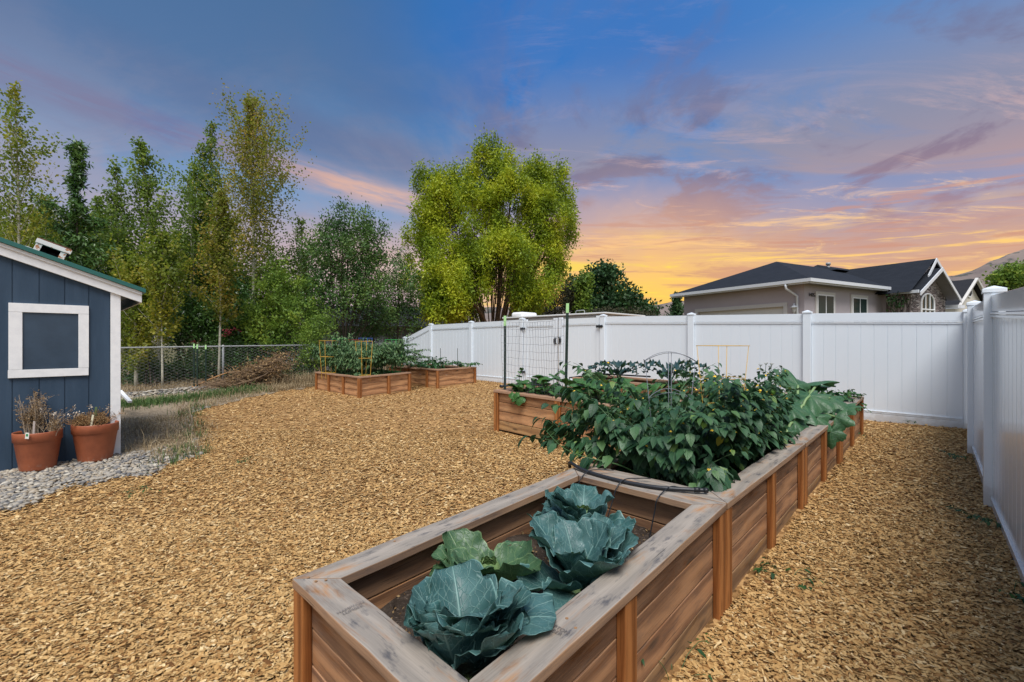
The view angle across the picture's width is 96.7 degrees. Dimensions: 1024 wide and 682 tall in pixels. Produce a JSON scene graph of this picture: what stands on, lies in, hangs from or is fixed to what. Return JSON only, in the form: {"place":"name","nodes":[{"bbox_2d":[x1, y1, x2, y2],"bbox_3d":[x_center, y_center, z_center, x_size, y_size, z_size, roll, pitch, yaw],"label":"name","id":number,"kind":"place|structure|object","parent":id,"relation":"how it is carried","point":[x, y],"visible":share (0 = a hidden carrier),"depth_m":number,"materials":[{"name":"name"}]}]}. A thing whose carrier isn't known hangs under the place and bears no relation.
{"place":"outdoors","nodes":[
{"label":"outdoors","id":0,"kind":"place"},
{"bbox_2d":[121,384,257,398],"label":"gravel","id":1,"kind":"structure","parent":0,"point":[157,392],"depth_m":11.58,"materials":[{"name":"grey gravel"}]},
{"bbox_2d":[121,381,273,411],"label":"green grass","id":2,"kind":"structure","parent":0,"point":[148,401],"depth_m":10.35,"materials":[{"name":"green plant"}]},
{"bbox_2d":[121,372,314,391],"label":"dry grass","id":3,"kind":"structure","parent":0,"point":[141,387],"depth_m":12.90,"materials":[{"name":"plant"}]},
{"bbox_2d":[263,364,402,384],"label":"tall dry grass","id":4,"kind":"structure","parent":0,"point":[297,378],"depth_m":13.61,"materials":[{"name":"beige plant"}]},
{"bbox_2d":[0,342,1023,681],"bbox_3d":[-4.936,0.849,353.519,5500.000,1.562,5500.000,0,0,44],"label":"ground","id":5,"kind":"structure","parent":0,"point":[446,422],"depth_m":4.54,"materials":[{"name":"brown wood"}]},
{"bbox_2d":[0,237,145,470],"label":"garden shed","id":6,"kind":"structure","parent":5,"relation":"on","point":[60,328],"depth_m":5.23,"materials":[{"name":"blue paint"}]},
{"bbox_2d":[8,303,88,377],"bbox_3d":[-5.263,-0.013,5.185,0.023,0.823,0.646,0,0,44],"label":"window frame","id":7,"kind":"structure","parent":6,"relation":"in","point":[15,310],"depth_m":5.13,"materials":[{"name":"white paint"}]},
{"bbox_2d":[33,237,71,259],"bbox_3d":[-5.758,-1.101,5.689,0.512,0.313,0.360,0,0,44],"label":"roof vent","id":8,"kind":"object","parent":6,"relation":"on","point":[52,248],"visible":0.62,"depth_m":5.58,"materials":[{"name":"white metal"}]},
{"bbox_2d":[29,135,120,275],"bbox_3d":[-12.072,-2.186,12.627,1.625,7.115,1.887,0,0,44],"label":"conifer tree","id":9,"kind":"object","parent":5,"relation":"on","point":[73,239],"visible":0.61,"depth_m":12.54,"materials":[{"name":"green plant"}]},
{"bbox_2d":[0,446,188,511],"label":"river stones","id":10,"kind":"object","parent":5,"relation":"on","point":[19,489],"visible":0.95,"depth_m":4.73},
{"bbox_2d":[11,428,62,471],"bbox_3d":[-5.237,1.194,5.027,0.398,0.418,0.398,0,0,44],"label":"plant pot","id":11,"kind":"object","parent":10,"relation":"on","point":[37,452],"visible":0.94,"depth_m":4.91,"materials":[{"name":"ceramic"}]},
{"bbox_2d":[13,388,56,433],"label":"dead plant","id":12,"kind":"object","parent":11,"relation":"on","point":[28,418],"visible":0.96,"depth_m":5.00,"materials":[{"name":"brown plant"}]},
{"bbox_2d":[35,408,65,433],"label":"dead plant","id":13,"kind":"object","parent":11,"relation":"in","point":[57,426],"visible":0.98,"depth_m":5.03,"materials":[{"name":"brown plant"}]},
{"bbox_2d":[71,420,118,462],"bbox_3d":[-4.934,1.179,5.390,0.425,0.432,0.425,0,0,44],"label":"plant pot","id":14,"kind":"object","parent":10,"relation":"on","point":[95,443],"visible":0.89,"depth_m":5.25,"materials":[{"name":"ceramic"}]},
{"bbox_2d":[61,407,124,425],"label":"dead plant","id":15,"kind":"object","parent":14,"relation":"in","point":[81,420],"visible":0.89,"depth_m":5.33,"materials":[{"name":"brown plant"}]},
{"bbox_2d":[5,362,335,506],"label":"bare earth","id":16,"kind":"structure","parent":5,"relation":"on","point":[153,411],"depth_m":8.32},
{"bbox_2d":[0,80,67,247],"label":"aspen tree","id":17,"kind":"object","parent":16,"relation":"on","point":[23,144],"visible":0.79,"depth_m":11.95,"materials":[{"name":"green plant"}]},
{"bbox_2d":[0,189,106,267],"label":"aspen tree","id":18,"kind":"object","parent":16,"relation":"on","point":[55,234],"visible":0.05,"depth_m":13.83,"materials":[{"name":"green plant"}]},
{"bbox_2d":[85,192,144,342],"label":"aspen tree","id":19,"kind":"object","parent":16,"relation":"on","point":[96,206],"visible":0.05,"depth_m":15.46,"materials":[{"name":"green plant"}]},
{"bbox_2d":[92,154,147,277],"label":"aspen tree","id":20,"kind":"object","parent":16,"relation":"on","point":[115,198],"visible":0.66,"depth_m":13.27,"materials":[{"name":"green plant"}]},
{"bbox_2d":[103,228,178,386],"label":"aspen tree","id":21,"kind":"object","parent":16,"relation":"on","point":[124,273],"visible":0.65,"depth_m":12.84,"materials":[{"name":"green plant"}]},
{"bbox_2d":[121,315,183,386],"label":"golden shrub","id":22,"kind":"object","parent":16,"relation":"on","point":[146,376],"visible":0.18,"depth_m":14.47,"materials":[{"name":"green plant"}]},
{"bbox_2d":[100,136,210,381],"bbox_3d":[-10.835,-2.522,14.241,3.532,7.727,2.231,0,0,-19],"label":"aspen tree","id":23,"kind":"object","parent":16,"relation":"on","point":[146,182],"visible":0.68,"depth_m":14.01,"materials":[{"name":"green plant"}]},
{"bbox_2d":[130,226,199,387],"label":"aspen tree","id":24,"kind":"object","parent":16,"relation":"on","point":[160,249],"visible":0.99,"depth_m":12.62,"materials":[{"name":"green plant"}]},
{"bbox_2d":[106,412,231,461],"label":"dry grass","id":25,"kind":"structure","parent":16,"relation":"on","point":[160,419],"depth_m":6.76,"materials":[{"name":"beige plant"}]},
{"bbox_2d":[139,398,214,473],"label":"green weeds","id":26,"kind":"object","parent":16,"relation":"on","point":[179,450],"visible":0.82,"depth_m":5.85,"materials":[{"name":"green plant"}]},
{"bbox_2d":[144,405,209,468],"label":"scattered stones","id":27,"kind":"object","parent":16,"relation":"on","point":[201,452],"visible":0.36,"depth_m":5.58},
{"bbox_2d":[144,156,235,361],"bbox_3d":[-11.361,-2.627,16.124,3.108,7.882,2.765,0,0,44],"label":"aspen tree","id":28,"kind":"object","parent":16,"relation":"on","point":[192,249],"visible":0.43,"depth_m":15.88,"materials":[{"name":"green plant"}]},
{"bbox_2d":[153,119,245,371],"bbox_3d":[-11.174,-3.483,16.386,2.048,9.566,2.681,0,0,22],"label":"aspen tree","id":29,"kind":"object","parent":16,"relation":"on","point":[208,149],"visible":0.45,"depth_m":16.46,"materials":[{"name":"green plant"}]},
{"bbox_2d":[152,258,269,366],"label":"dark shrub","id":30,"kind":"object","parent":16,"relation":"on","point":[203,323],"visible":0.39,"depth_m":15.69,"materials":[{"name":"green plant"}]},
{"bbox_2d":[190,326,242,370],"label":"pink shrub","id":31,"kind":"object","parent":16,"relation":"on","point":[229,332],"visible":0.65,"depth_m":15.31,"materials":[{"name":"green plant"}]},
{"bbox_2d":[182,187,255,377],"bbox_3d":[-9.040,-1.754,13.994,2.343,6.172,1.860,0,0,44],"label":"aspen tree","id":32,"kind":"object","parent":16,"relation":"on","point":[221,252],"visible":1,"depth_m":14.02,"materials":[{"name":"green plant"}]},
{"bbox_2d":[142,378,340,463],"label":"dry grass","id":33,"kind":"structure","parent":16,"relation":"on","point":[286,386],"depth_m":9.66,"materials":[{"name":"plant"}]},
{"bbox_2d":[121,326,364,384],"bbox_3d":[-8.806,0.427,15.665,7.599,2.075,3.220,0,0,-28],"label":"dark shrub","id":34,"kind":"object","parent":16,"relation":"on","point":[232,359],"visible":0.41,"depth_m":14.93,"materials":[{"name":"green plant"}]},
{"bbox_2d":[189,346,303,390],"bbox_3d":[-7.379,0.778,12.842,1.694,1.325,2.872,0,0,44],"label":"brush pile","id":35,"kind":"object","parent":16,"relation":"on","point":[258,369],"visible":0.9,"depth_m":12.87,"materials":[{"name":"brown plant"}]},
{"bbox_2d":[182,78,316,360],"bbox_3d":[-9.529,-3.985,16.746,5.216,10.559,4.510,0,0,44],"label":"aspen tree","id":36,"kind":"object","parent":16,"relation":"on","point":[252,124],"visible":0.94,"depth_m":16.31,"materials":[{"name":"green plant"}]},
{"bbox_2d":[228,235,315,354],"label":"leafy tree","id":37,"kind":"object","parent":16,"relation":"on","point":[260,273],"visible":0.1,"depth_m":18.91,"materials":[{"name":"green plant"}]},
{"bbox_2d":[224,252,332,373],"bbox_3d":[-8.010,-0.948,15.692,3.229,4.511,3.089,0,0,44],"label":"bright shrub","id":38,"kind":"object","parent":16,"relation":"on","point":[280,314],"visible":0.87,"depth_m":15.46,"materials":[{"name":"green plant"}]},
{"bbox_2d":[262,199,339,368],"bbox_3d":[-8.530,-1.977,18.132,3.093,6.492,3.168,0,0,44],"label":"aspen tree","id":39,"kind":"object","parent":16,"relation":"on","point":[297,233],"visible":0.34,"depth_m":17.93,"materials":[{"name":"green plant"}]},
{"bbox_2d":[283,303,345,370],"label":"bright shrub","id":40,"kind":"object","parent":16,"relation":"on","point":[316,334],"visible":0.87,"depth_m":14.84,"materials":[{"name":"green plant"}]},
{"bbox_2d":[291,193,403,346],"bbox_3d":[-6.297,-2.186,17.296,4.177,6.921,3.892,0,0,44],"label":"lilac bush","id":41,"kind":"object","parent":16,"relation":"on","point":[362,289],"visible":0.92,"depth_m":16.89,"materials":[{"name":"green plant"}]},
{"bbox_2d":[121,343,404,390],"bbox_3d":[-7.394,0.741,13.959,0.080,1.404,9.504,0,0,44],"label":"chain link fence","id":42,"kind":"object","parent":5,"relation":"on","point":[183,347],"visible":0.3,"depth_m":12.67,"materials":[{"name":"metal"}]},
{"bbox_2d":[255,305,466,360],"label":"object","id":43,"kind":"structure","parent":5,"relation":"on","point":[402,336],"depth_m":27.05,"materials":[{"name":"green plant"}]},
{"bbox_2d":[315,369,410,397],"bbox_3d":[-3.940,1.108,12.100,2.678,0.620,1.664,0,0,44],"label":"raised bed","id":44,"kind":"object","parent":5,"relation":"on","point":[353,385],"visible":0.73,"depth_m":11.34,"materials":[{"name":"brown wood"}]},
{"bbox_2d":[307,340,379,374],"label":"tomato plant","id":45,"kind":"object","parent":44,"relation":"on","point":[323,350],"visible":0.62,"depth_m":12.10,"materials":[{"name":"green plant"}]},
{"bbox_2d":[314,331,404,374],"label":"tomato plant","id":46,"kind":"object","parent":44,"relation":"on","point":[340,360],"visible":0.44,"depth_m":11.58,"materials":[{"name":"green plant"}]},
{"bbox_2d":[318,338,420,373],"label":"tomato plant","id":47,"kind":"object","parent":44,"relation":"on","point":[371,346],"visible":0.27,"depth_m":11.95,"materials":[{"name":"green plant"}]},
{"bbox_2d":[335,336,412,375],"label":"tomato plant","id":48,"kind":"object","parent":44,"relation":"on","point":[351,362],"visible":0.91,"depth_m":11.16,"materials":[{"name":"green plant"}]},
{"bbox_2d":[336,334,433,373],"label":"tomato plant","id":49,"kind":"object","parent":44,"relation":"on","point":[412,358],"visible":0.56,"depth_m":11.87,"materials":[{"name":"green plant"}]},
{"bbox_2d":[330,240,430,364],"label":"grey green shrub","id":50,"kind":"object","parent":5,"relation":"on","point":[401,304],"visible":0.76,"depth_m":19.35,"materials":[{"name":"green plant"}]},
{"bbox_2d":[389,364,476,388],"bbox_3d":[-2.385,1.046,13.792,2.549,0.612,1.650,0,0,44],"label":"raised bed","id":51,"kind":"object","parent":5,"relation":"on","point":[450,375],"visible":0.71,"depth_m":12.96,"materials":[{"name":"brown wood"}]},
{"bbox_2d":[398,123,583,328],"bbox_3d":[-1.034,-4.654,21.733,9.347,11.703,5.882,0,0,-2],"label":"willow tree","id":52,"kind":"object","parent":5,"relation":"on","point":[457,269],"visible":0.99,"depth_m":20.79,"materials":[{"name":"green plant"}]},
{"bbox_2d":[292,468,725,681],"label":"raised bed","id":53,"kind":"object","parent":5,"relation":"on","point":[656,597],"visible":0.57,"depth_m":1.82,"materials":[{"name":"brown wood"}]},
{"bbox_2d":[403,559,555,681],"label":"cabbage plant","id":54,"kind":"object","parent":53,"relation":"on","point":[467,620],"visible":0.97,"depth_m":1.45,"materials":[{"name":"blue plant"}]},
{"bbox_2d":[429,528,541,585],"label":"cabbage plant","id":55,"kind":"object","parent":53,"relation":"on","point":[502,560],"visible":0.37,"depth_m":2.06,"materials":[{"name":"green plant"}]},
{"bbox_2d":[517,511,638,611],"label":"cabbage plant","id":56,"kind":"object","parent":53,"relation":"on","point":[583,553],"visible":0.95,"depth_m":1.92,"materials":[{"name":"blue plant"}]},
{"bbox_2d":[526,483,635,531],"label":"cabbage plant","id":57,"kind":"object","parent":53,"relation":"on","point":[576,502],"visible":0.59,"depth_m":2.48,"materials":[{"name":"blue plant"}]},
{"bbox_2d":[568,461,708,537],"bbox_3d":[0.653,0.955,2.776,0.956,0.266,0.357,0,0,44],"label":"drip hose","id":58,"kind":"object","parent":53,"relation":"on","point":[675,488],"visible":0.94,"depth_m":2.68,"materials":[{"name":"black plastic"}]},
{"bbox_2d":[537,273,577,314],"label":"juniper tree","id":59,"kind":"object","parent":5,"relation":"on","point":[567,298],"visible":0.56,"depth_m":25.73,"materials":[{"name":"green plant"}]},
{"bbox_2d":[502,310,644,375],"bbox_3d":[1.976,0.104,16.421,4.850,2.504,2.520,0,0,44],"label":"fence","id":60,"kind":"object","parent":5,"relation":"on","point":[529,316],"visible":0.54,"depth_m":15.16,"materials":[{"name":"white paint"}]},
{"bbox_2d":[569,267,598,313],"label":"yellowing tree","id":61,"kind":"object","parent":5,"relation":"on","point":[583,300],"visible":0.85,"depth_m":25.35,"materials":[{"name":"green plant"}]},
{"bbox_2d":[493,385,697,450],"bbox_3d":[1.195,1.079,6.264,3.160,0.717,1.053,0,0,44],"label":"raised bed","id":62,"kind":"object","parent":5,"relation":"on","point":[510,415],"visible":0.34,"depth_m":6.55,"materials":[{"name":"brown wood"}]},
{"bbox_2d":[504,316,505,402],"bbox_3d":[-0.107,0.386,6.992,0.040,1.568,0.044,0,0,0],"label":"fence stake","id":63,"kind":"object","parent":62,"relation":"on","point":[504,353],"visible":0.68,"depth_m":6.98,"materials":[{"name":"green metal"}]},
{"bbox_2d":[501,320,563,397],"bbox_3d":[0.306,0.262,6.607,1.189,1.140,0.143,0,0,44],"label":"wire trellis","id":64,"kind":"object","parent":63,"relation":"attached to","point":[516,329],"visible":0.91,"depth_m":6.64,"materials":[{"name":"black metal"}]},
{"bbox_2d":[507,367,611,405],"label":"cucumber vine","id":65,"kind":"object","parent":62,"relation":"on","point":[518,399],"visible":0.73,"depth_m":6.57,"materials":[{"name":"green plant"}]},
{"bbox_2d":[564,303,568,395],"bbox_3d":[0.743,0.343,6.230,0.086,1.735,0.044,0,0,44],"label":"fence stake","id":66,"kind":"object","parent":62,"relation":"on","point":[566,340],"visible":0.66,"depth_m":6.21,"materials":[{"name":"green metal"}]},
{"bbox_2d":[572,369,610,397],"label":"cabbage plant","id":67,"kind":"object","parent":62,"relation":"on","point":[586,376],"visible":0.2,"depth_m":6.48,"materials":[{"name":"green plant"}]},
{"bbox_2d":[577,377,684,404],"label":"squash vine","id":68,"kind":"object","parent":62,"relation":"on","point":[639,388],"visible":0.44,"depth_m":5.76,"materials":[{"name":"green plant"}]},
{"bbox_2d":[560,258,663,315],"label":"maple tree","id":69,"kind":"object","parent":5,"relation":"on","point":[606,276],"visible":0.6,"depth_m":26.44,"materials":[{"name":"green plant"}]},
{"bbox_2d":[576,304,660,315],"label":"rose hedge","id":70,"kind":"object","parent":5,"relation":"on","point":[636,312],"visible":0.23,"depth_m":24.19,"materials":[{"name":"green plant"}]},
{"bbox_2d":[572,375,745,397],"bbox_3d":[2.661,1.041,7.943,3.340,0.725,1.004,0,0,44],"label":"raised bed","id":71,"kind":"object","parent":5,"relation":"on","point":[636,381],"visible":0.06,"depth_m":8.39,"materials":[{"name":"brown wood"}]},
{"bbox_2d":[589,360,643,377],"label":"kale plant","id":72,"kind":"object","parent":71,"relation":"on","point":[617,364],"visible":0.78,"depth_m":8.17,"materials":[{"name":"green plant"}]},
{"bbox_2d":[639,358,709,382],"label":"kale plant","id":73,"kind":"object","parent":71,"relation":"on","point":[675,365],"visible":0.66,"depth_m":7.60,"materials":[{"name":"green plant"}]},
{"bbox_2d":[664,291,683,315],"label":"poplar tree","id":74,"kind":"object","parent":5,"relation":"on","point":[676,308],"visible":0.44,"depth_m":61.62,"materials":[{"name":"green plant"}]},
{"bbox_2d":[641,633,726,681],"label":"weed","id":75,"kind":"object","parent":5,"relation":"on","point":[700,651],"visible":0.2,"depth_m":1.99,"materials":[{"name":"green plant"}]},
{"bbox_2d":[403,309,966,428],"bbox_3d":[1.388,0.359,12.250,15.555,2.131,0.145,0,0,44],"label":"vinyl fence","id":76,"kind":"object","parent":5,"relation":"on","point":[896,367],"visible":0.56,"depth_m":8.30,"materials":[{"name":"white plastic"}]},
{"bbox_2d":[520,318,557,384],"bbox_3d":[0.735,0.283,12.838,1.332,1.857,0.128,0,0,44],"label":"gate leaf","id":77,"kind":"object","parent":76,"relation":"attached to","point":[532,350],"visible":0.66,"depth_m":12.80,"materials":[{"name":"white plastic"}]},
{"bbox_2d":[558,316,602,385],"bbox_3d":[1.772,0.284,11.829,1.432,1.878,0.128,0,0,44],"label":"gate leaf","id":78,"kind":"object","parent":76,"relation":"attached to","point":[584,344],"visible":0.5,"depth_m":11.85,"materials":[{"name":"white plastic"}]},
{"bbox_2d":[584,441,805,608],"bbox_3d":[1.452,1.164,3.468,1.018,0.640,1.921,0,0,44],"label":"raised bed","id":79,"kind":"object","parent":5,"relation":"on","point":[763,499],"visible":0.29,"depth_m":2.98,"materials":[{"name":"brown wood"}]},
{"bbox_2d":[518,385,755,491],"bbox_3d":[1.122,0.738,3.673,1.654,0.774,1.778,0,0,44],"label":"husk plant","id":80,"kind":"object","parent":79,"relation":"on","point":[604,454],"visible":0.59,"depth_m":3.17,"materials":[{"name":"green plant"}]},
{"bbox_2d":[565,395,747,485],"bbox_3d":[1.202,0.755,3.798,1.644,0.534,1.707,0,0,44],"label":"husk plant","id":81,"kind":"object","parent":79,"relation":"on","point":[669,432],"visible":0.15,"depth_m":3.42,"materials":[{"name":"green plant"}]},
{"bbox_2d":[645,351,695,433],"bbox_3d":[1.237,0.543,3.567,0.382,0.925,0.385,0,0,44],"label":"plant cage","id":82,"kind":"object","parent":79,"relation":"on","point":[668,388],"visible":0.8,"depth_m":3.60,"materials":[{"name":"metal"}]},
{"bbox_2d":[553,361,788,478],"bbox_3d":[1.162,0.627,3.846,1.849,0.933,1.824,0,0,44],"label":"husk plant","id":83,"kind":"object","parent":79,"relation":"on","point":[701,423],"visible":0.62,"depth_m":3.11,"materials":[{"name":"green plant"}]},
{"bbox_2d":[558,391,788,472],"bbox_3d":[1.379,0.726,3.962,1.674,0.750,1.917,0,0,44],"label":"husk plant","id":84,"kind":"object","parent":79,"relation":"on","point":[756,448],"visible":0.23,"depth_m":3.19,"materials":[{"name":"green plant"}]},
{"bbox_2d":[582,369,802,481],"bbox_3d":[1.353,0.647,4.089,1.897,0.869,2.381,0,0,44],"label":"husk plant","id":85,"kind":"object","parent":79,"relation":"on","point":[772,403],"visible":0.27,"depth_m":3.55,"materials":[{"name":"green plant"}]},
{"bbox_2d":[746,421,799,459],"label":"husk plant","id":86,"kind":"object","parent":79,"relation":"on","point":[772,446],"visible":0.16,"depth_m":3.69,"materials":[{"name":"green plant"}]},
{"bbox_2d":[753,557,824,590],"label":"weed","id":87,"kind":"object","parent":5,"relation":"on","point":[759,569],"visible":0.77,"depth_m":2.75,"materials":[{"name":"green plant"}]},
{"bbox_2d":[789,413,841,505],"bbox_3d":[2.759,1.135,4.841,1.005,0.640,1.866,0,0,44],"label":"raised bed","id":88,"kind":"object","parent":5,"relation":"on","point":[822,459],"visible":0.12,"depth_m":4.37,"materials":[{"name":"brown wood"}]},
{"bbox_2d":[623,361,793,429],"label":"husk plant","id":89,"kind":"object","parent":88,"relation":"on","point":[705,400],"visible":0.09,"depth_m":4.68,"materials":[{"name":"green plant"}]},
{"bbox_2d":[644,365,791,409],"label":"husk plant","id":90,"kind":"object","parent":88,"relation":"on","point":[711,387],"visible":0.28,"depth_m":4.58,"materials":[{"name":"green plant"}]},
{"bbox_2d":[672,373,805,426],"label":"husk plant","id":91,"kind":"object","parent":88,"relation":"on","point":[792,395],"visible":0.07,"depth_m":5.43,"materials":[{"name":"green plant"}]},
{"bbox_2d":[776,368,860,448],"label":"squash plant","id":92,"kind":"object","parent":88,"relation":"on","point":[813,407],"visible":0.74,"depth_m":4.71,"materials":[{"name":"green plant"}]},
{"bbox_2d":[670,258,964,322],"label":"stucco house","id":93,"kind":"structure","parent":5,"relation":"on","point":[927,285],"depth_m":24.92,"materials":[{"name":"paint"}]},
{"bbox_2d":[699,307,782,321],"bbox_3d":[12.624,-0.140,25.346,0.052,3.280,5.212,0,0,-28],"label":"garage door","id":94,"kind":"structure","parent":93,"relation":"in","point":[774,310],"depth_m":24.69,"materials":[{"name":"paint"}]},
{"bbox_2d":[815,291,835,312],"bbox_3d":[15.773,-1.625,22.891,1.760,1.750,0.079,0,0,-28],"label":"window","id":95,"kind":"structure","parent":93,"relation":"in","point":[825,302],"depth_m":22.82,"materials":[{"name":"white paint"}]},
{"bbox_2d":[850,294,867,312],"bbox_3d":[18.656,-1.625,24.426,1.730,1.750,0.079,0,0,-28],"label":"window","id":96,"kind":"structure","parent":93,"relation":"in","point":[858,303],"depth_m":24.32,"materials":[{"name":"white paint"}]},
{"bbox_2d":[920,293,934,322],"bbox_3d":[23.143,-1.460,25.323,1.669,2.519,0.096,0,0,-28],"label":"window","id":97,"kind":"structure","parent":93,"relation":"in","point":[927,302],"depth_m":25.34,"materials":[{"name":"white glass"}]},
{"bbox_2d":[784,392,863,460],"bbox_3d":[4.067,1.108,6.216,1.005,0.638,1.922,0,0,44],"label":"raised bed","id":98,"kind":"object","parent":5,"relation":"on","point":[851,433],"visible":0.18,"depth_m":6.14,"materials":[{"name":"brown wood"}]},
{"bbox_2d":[819,389,870,412],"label":"strawberry plant","id":99,"kind":"object","parent":98,"relation":"on","point":[847,393],"visible":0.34,"depth_m":6.38,"materials":[{"name":"green plant"}]},
{"bbox_2d":[886,291,908,312],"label":"corner shrub","id":100,"kind":"object","parent":5,"relation":"on","point":[897,305],"visible":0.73,"depth_m":24.49,"materials":[{"name":"green plant"}]},
{"bbox_2d":[941,504,1000,528],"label":"weed","id":101,"kind":"object","parent":5,"relation":"on","point":[988,523],"visible":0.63,"depth_m":3.36,"materials":[{"name":"green plant"}]},
{"bbox_2d":[945,278,1013,322],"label":"cream house","id":102,"kind":"structure","parent":5,"relation":"on","point":[968,290],"depth_m":40.68,"materials":[{"name":"paint"}]},
{"bbox_2d":[966,286,1023,587],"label":"vinyl fence","id":103,"kind":"object","parent":5,"relation":"on","point":[995,388],"visible":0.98,"depth_m":3.43,"materials":[{"name":"white plastic"}]},
{"bbox_2d":[981,258,1023,290],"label":"distant tree","id":104,"kind":"object","parent":5,"relation":"on","point":[1009,275],"visible":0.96,"depth_m":59.27,"materials":[{"name":"green plant"}]},
{"bbox_2d":[0,0,1023,307],"label":"sky","id":105,"kind":"structure","parent":0,"point":[704,141],"materials":[{"name":"blue"}]},
{"bbox_2d":[121,249,1023,340],"bbox_3d":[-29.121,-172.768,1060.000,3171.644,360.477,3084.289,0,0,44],"label":"hills","id":106,"kind":"structure","parent":0,"point":[1003,260],"depth_m":1022.36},
{"bbox_2d":[696,345,748,405],"bbox_3d":[1.771,0.501,3.829,0.412,0.939,0.415,0,0,44],"label":"plant cage","id":107,"kind":"object","parent":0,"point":[726,376],"visible":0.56,"depth_m":3.87,"materials":[{"name":"yellow metal"}]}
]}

